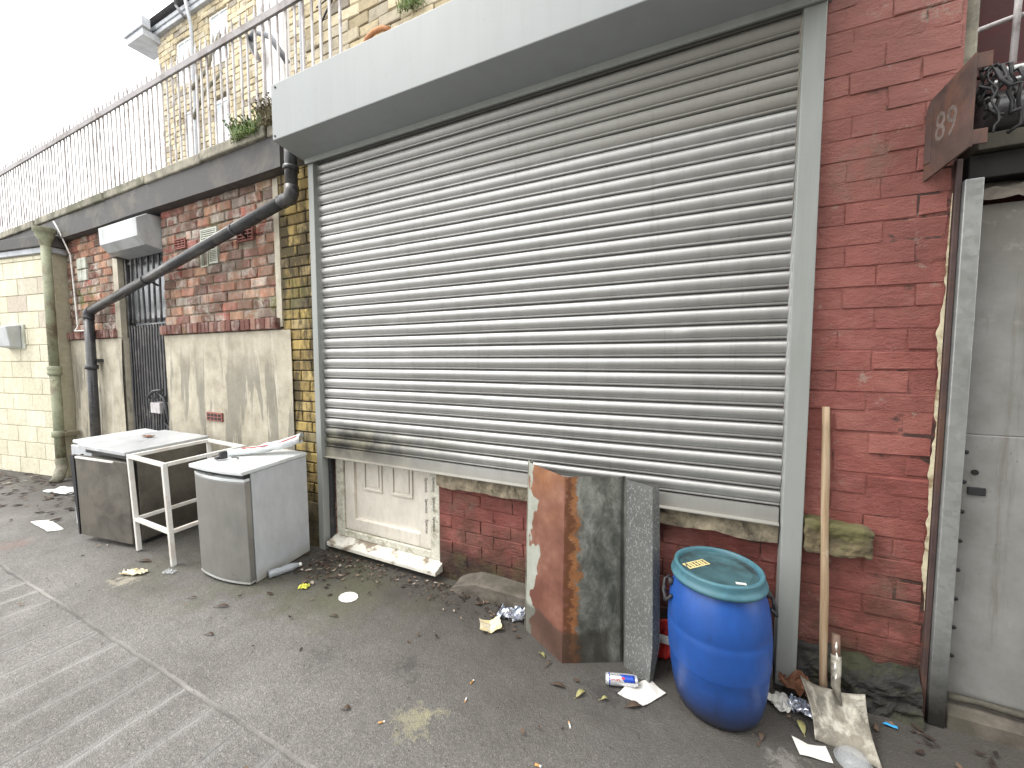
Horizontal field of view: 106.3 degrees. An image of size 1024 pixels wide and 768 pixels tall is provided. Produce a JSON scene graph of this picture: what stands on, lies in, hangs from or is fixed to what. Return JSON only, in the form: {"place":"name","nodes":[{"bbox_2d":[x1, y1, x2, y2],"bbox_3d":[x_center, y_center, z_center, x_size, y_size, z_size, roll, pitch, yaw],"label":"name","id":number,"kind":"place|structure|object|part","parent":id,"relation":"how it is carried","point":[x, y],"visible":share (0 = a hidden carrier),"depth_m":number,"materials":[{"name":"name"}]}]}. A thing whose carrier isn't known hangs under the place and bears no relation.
{"place":"outdoors","nodes":[
{"label":"outdoors","id":0,"kind":"place"},
{"bbox_2d":[0,0,173,230],"label":"sky","id":1,"kind":"structure","parent":0,"point":[59,59],"materials":[{"name":"white"}]},
{"bbox_2d":[123,0,306,166],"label":"sandstone building","id":2,"kind":"structure","parent":0,"point":[172,30],"depth_m":13.08,"materials":[{"name":"yellow stone"}]},
{"bbox_2d":[177,36,191,85],"bbox_3d":[-11.603,-11.406,13.666,0.950,1.600,0.060,2,4,25],"label":"window","id":3,"kind":"structure","parent":2,"relation":"in","point":[185,43],"depth_m":13.68,"materials":[{"name":"white glass"}]},
{"bbox_2d":[187,111,195,156],"bbox_3d":[-11.399,-7.806,13.791,0.800,3.900,0.060,2,4,25],"label":"window","id":4,"kind":"structure","parent":2,"relation":"in","point":[188,113],"depth_m":13.79,"materials":[{"name":"white glass"}]},
{"bbox_2d":[209,6,228,67],"bbox_3d":[-9.677,-11.525,12.759,1.100,1.650,0.060,2,4,25],"label":"window","id":5,"kind":"structure","parent":2,"relation":"in","point":[218,20],"depth_m":12.76,"materials":[{"name":"white glass"}]},
{"bbox_2d":[214,97,231,142],"bbox_3d":[-9.677,-7.683,12.994,1.000,3.750,0.060,2,4,25],"label":"window","id":6,"kind":"structure","parent":2,"relation":"in","point":[219,116],"depth_m":12.97,"materials":[{"name":"white glass"}]},
{"bbox_2d":[256,0,260,36],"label":"window","id":7,"kind":"structure","parent":2,"relation":"in","point":[257,1],"depth_m":11.88,"materials":[{"name":"white glass"}]},
{"bbox_2d":[260,0,290,104],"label":"white post","id":8,"kind":"object","parent":2,"relation":"attached to","point":[274,51],"depth_m":4.63,"materials":[{"name":"grey paint"}]},
{"bbox_2d":[248,28,289,63],"bbox_3d":[-2.908,-3.954,4.524,0.554,0.381,0.254,2,4,25],"label":"satellite dish","id":9,"kind":"object","parent":8,"relation":"attached to","point":[251,42],"visible":0.66,"depth_m":4.47,"materials":[{"name":"grey paint"}]},
{"bbox_2d":[214,451,227,459],"bbox_3d":[-2.173,0.532,2.866,0.050,0.055,0.070,2,4,25],"label":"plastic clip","id":10,"kind":"object","parent":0,"point":[223,454],"visible":1,"depth_m":2.85,"materials":[{"name":"black plastic"}]},
{"bbox_2d":[0,469,1023,767],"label":"ground","id":11,"kind":"structure","parent":0,"point":[242,705],"depth_m":1.91,"materials":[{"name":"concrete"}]},
{"bbox_2d":[0,468,74,520],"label":"leaf litter","id":12,"kind":"object","parent":11,"relation":"on","point":[53,493],"visible":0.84,"depth_m":4.57,"materials":[{"name":"brown plant"}]},
{"bbox_2d":[0,235,76,477],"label":"block wall","id":13,"kind":"structure","parent":11,"relation":"on","point":[26,438],"depth_m":5.30,"materials":[{"name":"paint"}]},
{"bbox_2d":[0,324,26,348],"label":"extractor vent","id":14,"kind":"object","parent":13,"relation":"attached to","point":[12,336],"visible":1,"depth_m":5.24,"materials":[{"name":"grey plastic"}]},
{"bbox_2d":[31,225,79,482],"bbox_3d":[-6.000,-0.339,5.045,0.260,3.339,0.306,2,4,25],"label":"drainpipe","id":15,"kind":"object","parent":13,"relation":"attached to","point":[45,236],"visible":0.98,"depth_m":5.02,"materials":[{"name":"green metal"}]},
{"bbox_2d":[31,520,62,531],"bbox_3d":[-4.510,1.368,3.728,0.547,0.019,0.104,2,4,27],"label":"white strip","id":16,"kind":"object","parent":11,"relation":"on","point":[47,525],"visible":1,"depth_m":3.71,"materials":[{"name":"paper"}]},
{"bbox_2d":[44,486,73,493],"bbox_3d":[-5.462,1.294,4.700,0.432,0.031,0.212,1,4,15],"label":"plastic sheet","id":17,"kind":"object","parent":11,"relation":"on","point":[63,489],"visible":0.73,"depth_m":4.69,"materials":[{"name":"white plastic"}]},
{"bbox_2d":[119,568,148,574],"bbox_3d":[-2.836,1.407,2.881,0.177,0.039,0.080,0,4,0],"label":"cardboard scrap","id":18,"kind":"object","parent":11,"relation":"on","point":[134,571],"visible":1,"depth_m":2.88,"materials":[{"name":"paper"}]},
{"bbox_2d":[69,430,208,544],"bbox_3d":[-3.446,0.947,3.614,0.695,0.855,0.704,3,6,18],"label":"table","id":19,"kind":"object","parent":11,"relation":"on","point":[100,481],"visible":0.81,"depth_m":3.36,"materials":[{"name":"white metal"}]},
{"bbox_3d":[-3.510,0.994,3.322,0.651,0.735,0.060,1,4,14],"label":"door","id":20,"kind":"part","parent":19,"relation":"part of","materials":[{"name":"silver metal"}]},
{"bbox_2d":[71,428,156,522],"bbox_3d":[-3.794,0.948,3.809,0.536,0.862,0.575,5,6,19],"label":"fridge top","id":21,"kind":"object","parent":19,"relation":"attached to","point":[75,449],"visible":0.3,"depth_m":3.67,"materials":[{"name":"white plastic"}]},
{"bbox_3d":[-3.883,0.966,3.558,0.520,0.770,0.042,5,6,19],"label":"door","id":22,"kind":"part","parent":21,"relation":"part of","materials":[{"name":"white ceramic"}]},
{"bbox_2d":[0,125,297,457],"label":"brick wall","id":23,"kind":"structure","parent":11,"relation":"on","point":[227,340],"depth_m":3.86,"materials":[{"name":"brick"}]},
{"bbox_2d":[53,221,101,434],"bbox_3d":[-5.663,-0.572,5.048,0.710,3.125,0.103,1,4,20],"label":"wall cable","id":24,"kind":"object","parent":23,"relation":"attached to","point":[75,330],"depth_m":5.09,"materials":[{"name":"white plastic"}]},
{"bbox_2d":[98,214,162,259],"bbox_3d":[-4.324,-1.650,4.324,1.030,0.364,0.250,2,4,25],"label":"shutter hood","id":25,"kind":"object","parent":23,"relation":"attached to","point":[136,237],"visible":0.9,"depth_m":4.16,"materials":[{"name":"white metal"}]},
{"bbox_2d":[124,252,168,430],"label":"security gate","id":26,"kind":"structure","parent":23,"relation":"attached to","point":[159,407],"depth_m":4.53,"materials":[{"name":"black metal"}]},
{"bbox_2d":[132,252,166,429],"bbox_3d":[-4.211,-0.112,4.613,1.030,2.860,0.040,2,4,25],"label":"recessed door","id":27,"kind":"structure","parent":23,"relation":"attached to","point":[146,295],"depth_m":4.63,"materials":[{"name":"grey metal"}]},
{"bbox_2d":[136,327,166,429],"bbox_3d":[-4.211,0.317,4.640,1.030,2.000,0.040,2,4,25],"label":"door panel","id":28,"kind":"structure","parent":27,"relation":"in","point":[152,327],"depth_m":4.67,"materials":[{"name":"grey metal"}]},
{"bbox_2d":[0,0,342,232],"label":"railing","id":29,"kind":"object","parent":23,"relation":"on","point":[261,18],"visible":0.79,"depth_m":4.31,"materials":[{"name":"grey metal"}]},
{"bbox_2d":[82,148,298,436],"bbox_3d":[-3.553,-0.382,4.037,4.034,3.431,0.167,2,4,25],"label":"drainpipe","id":30,"kind":"object","parent":23,"relation":"attached to","point":[288,197],"visible":0.84,"depth_m":3.88,"materials":[{"name":"black plastic"}]},
{"bbox_2d":[222,109,261,143],"bbox_3d":[-2.270,-2.180,3.285,0.458,0.191,0.224,2,4,25],"label":"weed","id":31,"kind":"object","parent":23,"relation":"on","point":[237,130],"visible":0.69,"depth_m":3.24,"materials":[{"name":"green plant"}]},
{"bbox_2d":[246,92,271,130],"bbox_3d":[-1.958,-2.229,3.176,0.497,0.260,0.249,2,4,25],"label":"weed","id":32,"kind":"object","parent":23,"relation":"on","point":[264,112],"visible":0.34,"depth_m":3.14,"materials":[{"name":"plant"}]},
{"bbox_2d":[126,439,245,566],"bbox_3d":[-2.768,0.981,3.330,0.570,0.843,0.600,3,7,25],"label":"metal frame","id":33,"kind":"object","parent":11,"relation":"on","point":[169,530],"visible":0.69,"depth_m":3.14,"materials":[{"name":"white paint"}]},
{"bbox_2d":[189,449,309,584],"bbox_3d":[-2.013,0.992,2.986,0.533,0.860,0.555,3,6,19],"label":"fridge","id":34,"kind":"object","parent":11,"relation":"on","point":[253,518],"visible":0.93,"depth_m":2.78,"materials":[{"name":"white metal"}]},
{"bbox_3d":[-2.088,1.034,2.769,0.513,0.730,0.075,3,6,19],"label":"door","id":35,"kind":"part","parent":34,"relation":"part of","materials":[{"name":"silver metal"}]},
{"bbox_2d":[227,432,303,455],"bbox_3d":[-1.946,0.472,3.030,0.521,0.159,0.132,-1,4,-13],"label":"rolled plastic bag","id":36,"kind":"object","parent":34,"relation":"on","point":[291,441],"visible":0.98,"depth_m":3.00,"materials":[{"name":"white plastic"}]},
{"bbox_2d":[268,562,301,577],"bbox_3d":[-1.709,1.396,2.897,0.218,0.065,0.064,-3,5,-43],"label":"plastic bottle","id":37,"kind":"object","parent":11,"relation":"on","point":[284,569],"visible":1,"depth_m":2.87,"materials":[{"name":"grey plastic"}]},
{"bbox_2d":[278,158,319,546],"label":"brick pier","id":38,"kind":"structure","parent":11,"relation":"on","point":[294,224],"depth_m":3.31,"materials":[{"name":"brick"}]},
{"bbox_2d":[298,583,309,588],"bbox_3d":[-1.463,1.422,2.705,0.069,0.030,0.060,0,4,5],"label":"yellow scrap","id":39,"kind":"object","parent":11,"relation":"on","point":[303,585],"visible":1,"depth_m":2.70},
{"bbox_2d":[267,552,359,598],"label":"leaf litter","id":40,"kind":"object","parent":11,"relation":"on","point":[317,563],"visible":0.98,"depth_m":2.90,"materials":[{"name":"brown plant"}]},
{"bbox_2d":[334,459,337,532],"bbox_3d":[-1.436,0.590,3.463,0.039,1.600,0.413,2,4,25],"label":"door jamb","id":41,"kind":"object","parent":11,"relation":"on","point":[336,496],"depth_m":3.30,"materials":[{"name":"white wood"}]},
{"bbox_2d":[338,592,357,602],"bbox_3d":[-1.106,1.440,2.595,0.140,0.007,0.110,2,4,25],"label":"plastic disc","id":42,"kind":"object","parent":11,"relation":"on","point":[347,597],"visible":1,"depth_m":2.59,"materials":[{"name":"white plastic"}]},
{"bbox_2d":[304,0,451,67],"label":"stone rear wall","id":43,"kind":"structure","parent":11,"relation":"on","point":[364,20],"depth_m":5.75,"materials":[{"name":"stone"}]},
{"bbox_2d":[395,0,426,14],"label":"weed","id":44,"kind":"object","parent":43,"relation":"attached to","point":[406,4],"visible":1,"depth_m":5.22,"materials":[{"name":"green plant"}]},
{"bbox_2d":[327,447,442,576],"bbox_3d":[-1.021,0.601,3.029,1.115,1.570,0.170,2,4,25],"label":"upvc door","id":45,"kind":"structure","parent":11,"relation":"on","point":[390,515],"depth_m":3.06,"materials":[{"name":"white plastic"}]},
{"bbox_2d":[18,544,759,767],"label":"leaf litter","id":46,"kind":"object","parent":11,"relation":"on","point":[575,679],"visible":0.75,"depth_m":2.18,"materials":[{"name":"brown plant"}]},
{"bbox_2d":[308,549,515,629],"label":"leaf litter","id":47,"kind":"object","parent":11,"relation":"on","point":[409,580],"visible":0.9,"depth_m":2.78,"materials":[{"name":"brown plant"}]},
{"bbox_2d":[4,548,924,767],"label":"gravel crumbs","id":48,"kind":"object","parent":11,"relation":"on","point":[351,660],"visible":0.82,"depth_m":1.89,"materials":[{"name":"gravel"}]},
{"bbox_2d":[479,616,501,632],"bbox_3d":[-0.131,1.439,2.299,0.132,0.037,0.109,-1,4,-10],"label":"greasy paper","id":49,"kind":"object","parent":11,"relation":"on","point":[495,623],"visible":1,"depth_m":2.29,"materials":[{"name":"beige paper"}]},
{"bbox_2d":[496,602,524,621],"bbox_3d":[-0.001,1.430,2.398,0.182,0.068,0.123,1,4,15],"label":"foil wrapper","id":50,"kind":"object","parent":11,"relation":"on","point":[517,613],"visible":0.97,"depth_m":2.39,"materials":[{"name":"silver metal"}]},
{"bbox_2d":[271,0,832,685],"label":"roller shutter","id":51,"kind":"object","parent":11,"relation":"on","point":[571,238],"visible":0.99,"depth_m":2.19,"materials":[{"name":"metal"}]},
{"bbox_2d":[549,681,565,687],"bbox_3d":[0.223,1.476,1.887,0.082,0.016,0.020,1,4,20],"label":"leaf","id":52,"kind":"object","parent":11,"relation":"on","point":[559,683],"visible":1,"depth_m":1.89,"materials":[{"name":"brown plant"}]},
{"bbox_2d":[574,689,584,698],"bbox_3d":[0.323,1.479,1.835,0.072,0.017,0.024,-2,4,-35],"label":"leaf","id":53,"kind":"object","parent":11,"relation":"on","point":[580,691],"visible":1,"depth_m":1.84,"materials":[{"name":"yellow plant"}]},
{"bbox_2d":[525,460,659,682],"bbox_3d":[0.389,0.979,2.105,0.803,0.990,0.304,2,4,31],"label":"folded metal sheet","id":54,"kind":"object","parent":11,"relation":"on","point":[592,588],"visible":1,"depth_m":2.07,"materials":[{"name":"brown rusted zinc"},{"name":"weathered grey zinc"},{"name":"galvanised steel"}]},
{"bbox_2d":[436,461,779,687],"bbox_3d":[0.449,1.026,2.478,2.084,0.950,0.452,2,4,25],"label":"brick infill","id":55,"kind":"object","parent":11,"relation":"on","point":[483,528],"visible":0.27,"depth_m":2.57,"materials":[{"name":"red painted brick"},{"name":"sandstone"},{"name":"concrete"}]},
{"bbox_2d":[605,672,637,687],"bbox_3d":[0.539,1.459,1.895,0.152,0.054,0.054,0,4,7],"label":"drinks can","id":56,"kind":"object","parent":11,"relation":"on","point":[620,679],"visible":1,"depth_m":1.88,"materials":[{"name":"silver metal"}]},
{"bbox_2d":[624,700,640,707],"bbox_3d":[0.557,1.482,1.773,0.082,0.018,0.030,0,4,-5],"label":"leaf","id":57,"kind":"object","parent":11,"relation":"on","point":[632,703],"visible":1,"depth_m":1.78,"materials":[{"name":"brown plant"}]},
{"bbox_2d":[618,680,665,705],"bbox_3d":[0.620,1.482,1.846,0.203,0.015,0.119,-2,4,-28],"label":"napkin","id":58,"kind":"object","parent":11,"relation":"on","point":[645,693],"visible":0.91,"depth_m":1.84,"materials":[{"name":"white paper"}]},
{"bbox_2d":[658,619,670,659],"bbox_3d":[0.810,1.368,2.061,0.101,0.210,0.054,2,4,25],"label":"snack packet","id":59,"kind":"object","parent":11,"relation":"on","point":[664,650],"visible":0.44,"depth_m":2.06,"materials":[{"name":"plastic"}]},
{"bbox_2d":[662,546,778,731],"bbox_3d":[0.963,1.165,1.801,0.432,0.657,0.432,-2,4,-30],"label":"blue barrel","id":60,"kind":"object","parent":11,"relation":"on","point":[720,631],"visible":1,"depth_m":1.64,"materials":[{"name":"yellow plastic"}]},
{"bbox_2d":[759,731,763,740],"bbox_3d":[1.055,1.492,1.626,0.020,0.016,0.058,2,4,35],"label":"leaf","id":61,"kind":"object","parent":11,"relation":"on","point":[761,735],"visible":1,"depth_m":1.62,"materials":[{"name":"brown plant"}]},
{"bbox_2d":[767,691,796,712],"bbox_3d":[1.257,1.472,1.780,0.110,0.046,0.097,-1,4,-15],"label":"crumpled paper","id":62,"kind":"object","parent":11,"relation":"on","point":[777,699],"visible":0.94,"depth_m":1.78,"materials":[{"name":"white paper"}]},
{"bbox_2d":[778,670,809,696],"bbox_3d":[1.358,1.434,1.840,0.147,0.131,0.141,1,4,15],"label":"brown packet","id":63,"kind":"object","parent":11,"relation":"on","point":[792,680],"visible":0.75,"depth_m":1.82,"materials":[{"name":"paper"}]},
{"bbox_2d":[787,693,811,717],"bbox_3d":[1.318,1.466,1.748,0.093,0.046,0.105,-3,5,-45],"label":"torn wrapper","id":64,"kind":"object","parent":11,"relation":"on","point":[802,705],"visible":0.81,"depth_m":1.75,"materials":[{"name":"metal"}]},
{"bbox_2d":[797,719,805,735],"bbox_3d":[1.259,1.489,1.669,0.028,0.018,0.082,1,4,20],"label":"leaf","id":65,"kind":"object","parent":11,"relation":"on","point":[801,724],"visible":1,"depth_m":1.67,"materials":[{"name":"yellow plant"}]},
{"bbox_2d":[792,736,832,762],"bbox_3d":[1.233,1.500,1.578,0.118,0.006,0.080,1,4,17],"label":"paper note","id":66,"kind":"object","parent":11,"relation":"on","point":[815,751],"visible":1,"depth_m":1.57,"materials":[{"name":"white paper"}]},
{"bbox_2d":[819,407,829,687],"bbox_3d":[1.452,0.785,1.783,0.034,1.360,0.035,1,-1,16],"label":"wooden pole","id":67,"kind":"object","parent":11,"relation":"on","point":[824,561],"visible":0.93,"depth_m":1.77,"materials":[{"name":"brown wood"}]},
{"bbox_2d":[667,661,997,767],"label":"leaf litter","id":68,"kind":"object","parent":11,"relation":"on","point":[921,751],"visible":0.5,"depth_m":1.60,"materials":[{"name":"brown plant"}]},
{"bbox_2d":[800,633,881,767],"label":"shovel","id":69,"kind":"object","parent":11,"relation":"on","point":[840,720],"visible":1,"depth_m":1.65,"materials":[{"name":"metal"}]},
{"bbox_2d":[779,0,967,731],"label":"brick pier","id":70,"kind":"structure","parent":11,"relation":"on","point":[893,68],"depth_m":1.71,"materials":[{"name":"brick"}]},
{"bbox_2d":[923,50,993,181],"bbox_3d":[1.740,-1.044,1.515,0.040,0.396,0.186,-1,4,-12],"label":"end plate","id":71,"kind":"object","parent":70,"relation":"attached to","point":[951,134],"visible":1,"depth_m":1.50,"materials":[{"name":"metal"}]},
{"bbox_2d":[957,0,1023,204],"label":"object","id":72,"kind":"object","parent":71,"relation":"attached to","point":[996,160],"visible":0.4,"depth_m":1.60,"materials":[{"name":"metal"}]},
{"bbox_2d":[963,0,979,65],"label":"window jamb","id":73,"kind":"object","parent":70,"relation":"attached to","point":[972,27],"depth_m":1.57,"materials":[{"name":"stone"}]},
{"bbox_2d":[977,0,1023,79],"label":"window grille","id":74,"kind":"object","parent":73,"relation":"attached to","point":[1017,15],"depth_m":1.52,"materials":[{"name":"white metal"}]},
{"bbox_2d":[974,61,1023,133],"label":"cable tangle","id":75,"kind":"object","parent":70,"relation":"hanging from","point":[999,70],"visible":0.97,"depth_m":1.45,"materials":[{"name":"black rubber"}]},
{"bbox_2d":[882,722,897,728],"bbox_3d":[1.653,1.491,1.680,0.054,0.007,0.017,2,4,31],"label":"blue scrap","id":76,"kind":"object","parent":11,"relation":"on","point":[893,726],"visible":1,"depth_m":1.68,"materials":[{"name":"blue plastic"}]},
{"bbox_2d":[920,159,984,728],"bbox_3d":[1.884,0.287,1.692,0.078,2.420,0.178,2,4,25],"label":"door post","id":77,"kind":"object","parent":11,"relation":"on","point":[964,243],"depth_m":1.61,"materials":[{"name":"grey metal"}]},
{"bbox_2d":[947,201,1023,719],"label":"steel door","id":78,"kind":"structure","parent":77,"relation":"attached to","point":[986,662],"depth_m":1.61,"materials":[{"name":"grey metal"}]},
{"bbox_2d":[945,691,1023,750],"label":"door step","id":79,"kind":"object","parent":11,"relation":"on","point":[985,724],"depth_m":1.63,"materials":[{"name":"concrete"}]}
]}

